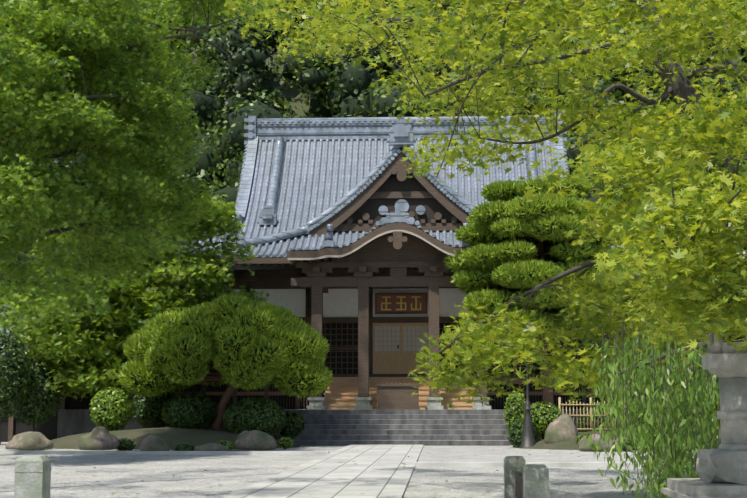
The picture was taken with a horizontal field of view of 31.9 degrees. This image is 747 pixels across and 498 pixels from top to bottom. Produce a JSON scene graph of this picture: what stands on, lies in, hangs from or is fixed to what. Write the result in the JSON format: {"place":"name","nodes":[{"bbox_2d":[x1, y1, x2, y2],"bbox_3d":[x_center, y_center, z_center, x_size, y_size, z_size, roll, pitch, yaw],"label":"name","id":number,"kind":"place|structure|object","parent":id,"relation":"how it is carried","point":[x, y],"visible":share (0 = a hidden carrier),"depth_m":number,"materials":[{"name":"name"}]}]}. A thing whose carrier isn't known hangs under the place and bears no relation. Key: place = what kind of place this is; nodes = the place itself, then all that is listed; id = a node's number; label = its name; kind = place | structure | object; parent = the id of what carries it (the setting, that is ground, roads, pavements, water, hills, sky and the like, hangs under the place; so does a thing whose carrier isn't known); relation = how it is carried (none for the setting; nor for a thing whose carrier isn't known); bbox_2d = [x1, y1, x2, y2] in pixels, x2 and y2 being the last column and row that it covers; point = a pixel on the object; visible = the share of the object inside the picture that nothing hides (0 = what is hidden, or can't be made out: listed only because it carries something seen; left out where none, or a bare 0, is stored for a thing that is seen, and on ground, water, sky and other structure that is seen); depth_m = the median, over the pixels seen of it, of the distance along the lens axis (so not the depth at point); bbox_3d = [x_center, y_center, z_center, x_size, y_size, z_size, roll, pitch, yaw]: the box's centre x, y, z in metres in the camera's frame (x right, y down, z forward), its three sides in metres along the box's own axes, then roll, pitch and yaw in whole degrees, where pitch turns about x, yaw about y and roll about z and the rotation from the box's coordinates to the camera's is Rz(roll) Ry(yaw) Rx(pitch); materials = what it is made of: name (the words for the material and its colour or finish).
{"place":"outdoors","nodes":[
{"label":"outdoors","id":0,"kind":"place"},
{"bbox_2d":[0,304,128,441],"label":"side building","id":1,"kind":"structure","parent":0,"point":[12,426],"depth_m":48.18,"materials":[{"name":"black wood"}]},
{"bbox_2d":[222,444,423,497],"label":"stone path","id":2,"kind":"structure","parent":0,"point":[382,471],"depth_m":23.36,"materials":[{"name":"grey stone"}]},
{"bbox_2d":[0,442,693,497],"bbox_3d":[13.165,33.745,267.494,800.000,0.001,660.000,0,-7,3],"label":"ground","id":3,"kind":"structure","parent":0,"point":[218,476],"depth_m":25.12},
{"bbox_2d":[0,329,30,444],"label":"hedge","id":4,"kind":"object","parent":3,"relation":"on","point":[14,370],"visible":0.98,"depth_m":44.03,"materials":[{"name":"green plant"}]},
{"bbox_2d":[5,431,53,449],"bbox_3d":[-10.236,5.709,39.027,1.267,0.522,1.130,5,-9,-36],"label":"boulder","id":5,"kind":"object","parent":3,"relation":"on","point":[29,440],"visible":1,"depth_m":38.69,"materials":[{"name":"beige stone"}]},
{"bbox_2d":[14,455,51,497],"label":"bollard","id":6,"kind":"object","parent":3,"relation":"on","point":[32,479],"visible":1,"depth_m":13.40,"materials":[{"name":"stone"}]},
{"bbox_2d":[13,357,62,431],"bbox_3d":[-11.879,5.295,45.757,1.997,3.127,1.898,0,-7,3],"label":"hedge","id":7,"kind":"object","parent":3,"relation":"on","point":[39,401],"visible":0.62,"depth_m":45.30,"materials":[{"name":"green plant"}]},
{"bbox_2d":[78,426,119,449],"bbox_3d":[-8.016,5.508,38.083,0.969,0.676,0.993,-6,-9,40],"label":"rock","id":8,"kind":"object","parent":3,"relation":"on","point":[100,438],"visible":1,"depth_m":37.81,"materials":[{"name":"grey stone"}]},
{"bbox_2d":[89,386,133,430],"bbox_3d":[-8.639,5.529,43.053,1.483,2.012,1.412,0,-7,3],"label":"shrub","id":9,"kind":"object","parent":3,"relation":"on","point":[109,409],"visible":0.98,"depth_m":42.70,"materials":[{"name":"green plant"}]},
{"bbox_2d":[116,438,135,450],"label":"plant","id":10,"kind":"object","parent":3,"relation":"on","point":[126,444],"visible":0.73,"depth_m":38.54,"materials":[{"name":"green plant"}]},
{"bbox_2d":[0,184,268,408],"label":"tree","id":11,"kind":"object","parent":3,"relation":"on","point":[137,306],"visible":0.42,"depth_m":46.31,"materials":[{"name":"green plant"}]},
{"bbox_2d":[0,0,288,333],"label":"tree","id":12,"kind":"object","parent":3,"relation":"on","point":[88,52],"visible":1,"depth_m":33.21,"materials":[{"name":"green plant"}]},
{"bbox_2d":[131,391,173,427],"bbox_3d":[-7.547,5.678,45.011,1.623,2.187,1.582,0,-7,3],"label":"shrub","id":13,"kind":"object","parent":3,"relation":"on","point":[147,410],"visible":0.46,"depth_m":44.52,"materials":[{"name":"green plant"}]},
{"bbox_2d":[139,434,169,450],"bbox_3d":[-6.107,5.402,36.375,0.733,0.502,0.723,5,-9,-35],"label":"rock","id":14,"kind":"object","parent":3,"relation":"on","point":[151,442],"visible":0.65,"depth_m":36.15,"materials":[{"name":"grey stone"}]},
{"bbox_2d":[172,443,194,450],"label":"plant","id":15,"kind":"object","parent":3,"relation":"on","point":[183,447],"visible":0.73,"depth_m":37.65,"materials":[{"name":"green plant"}]},
{"bbox_2d":[160,391,217,429],"bbox_3d":[-6.094,5.652,43.418,1.958,1.856,1.865,0,-7,3],"label":"shrub","id":16,"kind":"object","parent":3,"relation":"on","point":[191,410],"visible":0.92,"depth_m":42.92,"materials":[{"name":"green plant"}]},
{"bbox_2d":[194,443,229,450],"bbox_3d":[-4.588,5.634,37.123,0.960,0.244,0.682,-3,-7,22],"label":"rock","id":17,"kind":"object","parent":3,"relation":"on","point":[212,447],"visible":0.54,"depth_m":36.91,"materials":[{"name":"grey stone"}]},
{"bbox_2d":[216,440,234,449],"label":"plant","id":18,"kind":"object","parent":3,"relation":"on","point":[229,445],"visible":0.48,"depth_m":38.26,"materials":[{"name":"green plant"}]},
{"bbox_2d":[222,396,285,436],"bbox_3d":[-3.841,5.609,42.306,2.071,1.673,2.002,0,-7,3],"label":"shrub","id":19,"kind":"object","parent":3,"relation":"on","point":[262,414],"visible":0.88,"depth_m":41.75,"materials":[{"name":"green plant"}]},
{"bbox_2d":[233,430,276,449],"bbox_3d":[-3.553,5.676,38.958,1.309,0.565,1.048,-2,-7,18],"label":"rock","id":20,"kind":"object","parent":3,"relation":"on","point":[254,440],"visible":0.98,"depth_m":38.58,"materials":[{"name":"grey stone"}]},
{"bbox_2d":[276,437,293,448],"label":"plant","id":21,"kind":"object","parent":3,"relation":"on","point":[284,442],"visible":0.92,"depth_m":39.57,"materials":[{"name":"green plant"}]},
{"bbox_2d":[280,410,304,438],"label":"shrub","id":22,"kind":"object","parent":3,"relation":"on","point":[293,425],"visible":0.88,"depth_m":44.06,"materials":[{"name":"green plant"}]},
{"bbox_2d":[3,446,636,495],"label":"fallen leaves","id":23,"kind":"object","parent":3,"relation":"on","point":[312,468],"visible":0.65,"depth_m":26.13,"materials":[{"name":"green plant"}]},
{"bbox_2d":[0,451,662,466],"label":"kerb strips","id":24,"kind":"object","parent":3,"relation":"on","point":[501,464],"visible":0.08,"depth_m":35.15,"materials":[{"name":"stone"}]},
{"bbox_2d":[50,427,692,449],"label":"garden mounds","id":25,"kind":"object","parent":3,"relation":"on","point":[171,437],"visible":0.31,"depth_m":40.73,"materials":[{"name":"green plant"}]},
{"bbox_2d":[118,293,332,429],"bbox_3d":[-4.869,3.778,43.615,7.141,4.414,5.864,0,-7,3],"label":"pine","id":26,"kind":"object","parent":25,"relation":"on","point":[233,341],"visible":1,"depth_m":41.97,"materials":[{"name":"green plant"}]},
{"bbox_2d":[57,409,719,445],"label":"stone steps","id":27,"kind":"structure","parent":3,"relation":"on","point":[430,427],"depth_m":44.98,"materials":[{"name":"stone"}]},
{"bbox_2d":[172,261,641,409],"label":"temple hall","id":28,"kind":"structure","parent":27,"relation":"on","point":[370,321],"depth_m":49.91,"materials":[{"name":"brown wood"}]},
{"bbox_2d":[139,110,639,297],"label":"temple roof","id":29,"kind":"structure","parent":28,"relation":"on","point":[319,190],"depth_m":54.38,"materials":[{"name":"grey tile"}]},
{"bbox_2d":[223,0,746,436],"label":"maple","id":30,"kind":"object","parent":3,"relation":"on","point":[706,124],"visible":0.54,"depth_m":15.66,"materials":[{"name":"green plant"}]},
{"bbox_2d":[587,161,746,362],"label":"maple branch","id":31,"kind":"object","parent":30,"relation":"attached to","point":[707,293],"visible":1,"depth_m":7.95,"materials":[{"name":"green plant"}]},
{"bbox_2d":[503,456,525,497],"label":"bollard","id":32,"kind":"object","parent":3,"relation":"on","point":[512,465],"visible":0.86,"depth_m":17.69,"materials":[{"name":"stone"}]},
{"bbox_2d":[503,391,525,427],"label":"shrub","id":33,"kind":"object","parent":3,"relation":"on","point":[514,407],"visible":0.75,"depth_m":43.69,"materials":[{"name":"green plant"}]},
{"bbox_2d":[515,471,522,497],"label":"wooden post","id":34,"kind":"object","parent":3,"relation":"on","point":[519,483],"visible":0.46,"depth_m":16.96,"materials":[{"name":"brown wood"}]},
{"bbox_2d":[506,419,539,447],"bbox_3d":[4.721,5.863,41.352,1.066,0.982,1.010,0,-7,3],"label":"shrub","id":35,"kind":"object","parent":3,"relation":"on","point":[515,432],"visible":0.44,"depth_m":41.12,"materials":[{"name":"green plant"}]},
{"bbox_2d":[519,322,535,447],"bbox_3d":[4.830,4.192,41.037,0.600,4.080,0.600,0,-7,3],"label":"lamp post","id":36,"kind":"object","parent":3,"relation":"on","point":[528,439],"visible":0.58,"depth_m":40.77,"materials":[{"name":"metal"}]},
{"bbox_2d":[443,176,627,403],"bbox_3d":[5.773,2.237,46.243,6.311,9.417,5.841,0,-7,3],"label":"pine","id":37,"kind":"object","parent":3,"relation":"on","point":[521,245],"visible":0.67,"depth_m":44.89,"materials":[{"name":"green plant"}]},
{"bbox_2d":[522,464,548,497],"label":"bollard","id":38,"kind":"object","parent":3,"relation":"on","point":[535,477],"visible":1,"depth_m":15.01,"materials":[{"name":"stone"}]},
{"bbox_2d":[521,401,561,438],"bbox_3d":[5.423,5.631,41.842,1.384,1.517,1.303,0,-7,3],"label":"shrub","id":39,"kind":"object","parent":3,"relation":"on","point":[544,414],"visible":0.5,"depth_m":41.46,"materials":[{"name":"green plant"}]},
{"bbox_2d":[544,414,578,443],"bbox_3d":[5.855,5.634,40.668,1.083,1.013,0.887,0,-7,3],"label":"rock","id":40,"kind":"object","parent":3,"relation":"on","point":[562,428],"visible":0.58,"depth_m":40.36,"materials":[{"name":"grey stone"}]},
{"bbox_2d":[575,433,587,442],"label":"plant","id":41,"kind":"object","parent":3,"relation":"on","point":[578,439],"visible":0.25,"depth_m":39.69,"materials":[{"name":"green plant"}]},
{"bbox_2d":[558,397,622,431],"bbox_3d":[7.206,5.711,43.264,2.140,1.600,0.133,0,-7,3],"label":"bamboo fence","id":42,"kind":"object","parent":3,"relation":"on","point":[577,415],"visible":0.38,"depth_m":43.27,"materials":[{"name":"beige wood"}]},
{"bbox_2d":[576,403,613,431],"bbox_3d":[7.689,6.046,45.205,1.350,1.504,1.273,0,-7,3],"label":"shrub","id":43,"kind":"object","parent":3,"relation":"on","point":[582,420],"visible":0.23,"depth_m":44.90,"materials":[{"name":"green plant"}]},
{"bbox_2d":[578,434,625,450],"bbox_3d":[6.656,5.616,38.017,1.390,0.469,1.215,0,-7,3],"label":"rock","id":44,"kind":"object","parent":3,"relation":"on","point":[583,445],"visible":0.48,"depth_m":37.65,"materials":[{"name":"grey stone"}]},
{"bbox_2d":[617,440,634,451],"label":"plant","id":45,"kind":"object","parent":3,"relation":"on","point":[629,444],"visible":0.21,"depth_m":37.49,"materials":[{"name":"green plant"}]},
{"bbox_2d":[586,316,720,497],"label":"weeping tree","id":46,"kind":"object","parent":3,"relation":"on","point":[657,411],"visible":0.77,"depth_m":11.30,"materials":[{"name":"green plant"}]},
{"bbox_2d":[661,215,746,497],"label":"stone lantern","id":47,"kind":"object","parent":3,"relation":"on","point":[721,470],"visible":0.65,"depth_m":9.48,"materials":[{"name":"grey stone"}]},
{"bbox_2d":[29,0,740,398],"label":"hillside","id":48,"kind":"structure","parent":0,"point":[295,96],"depth_m":117.13,"materials":[{"name":"green plant"}]},
{"bbox_2d":[0,0,746,393],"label":"hill forest","id":49,"kind":"object","parent":48,"relation":"on","point":[246,84],"visible":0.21,"depth_m":88.94,"materials":[{"name":"green plant"}]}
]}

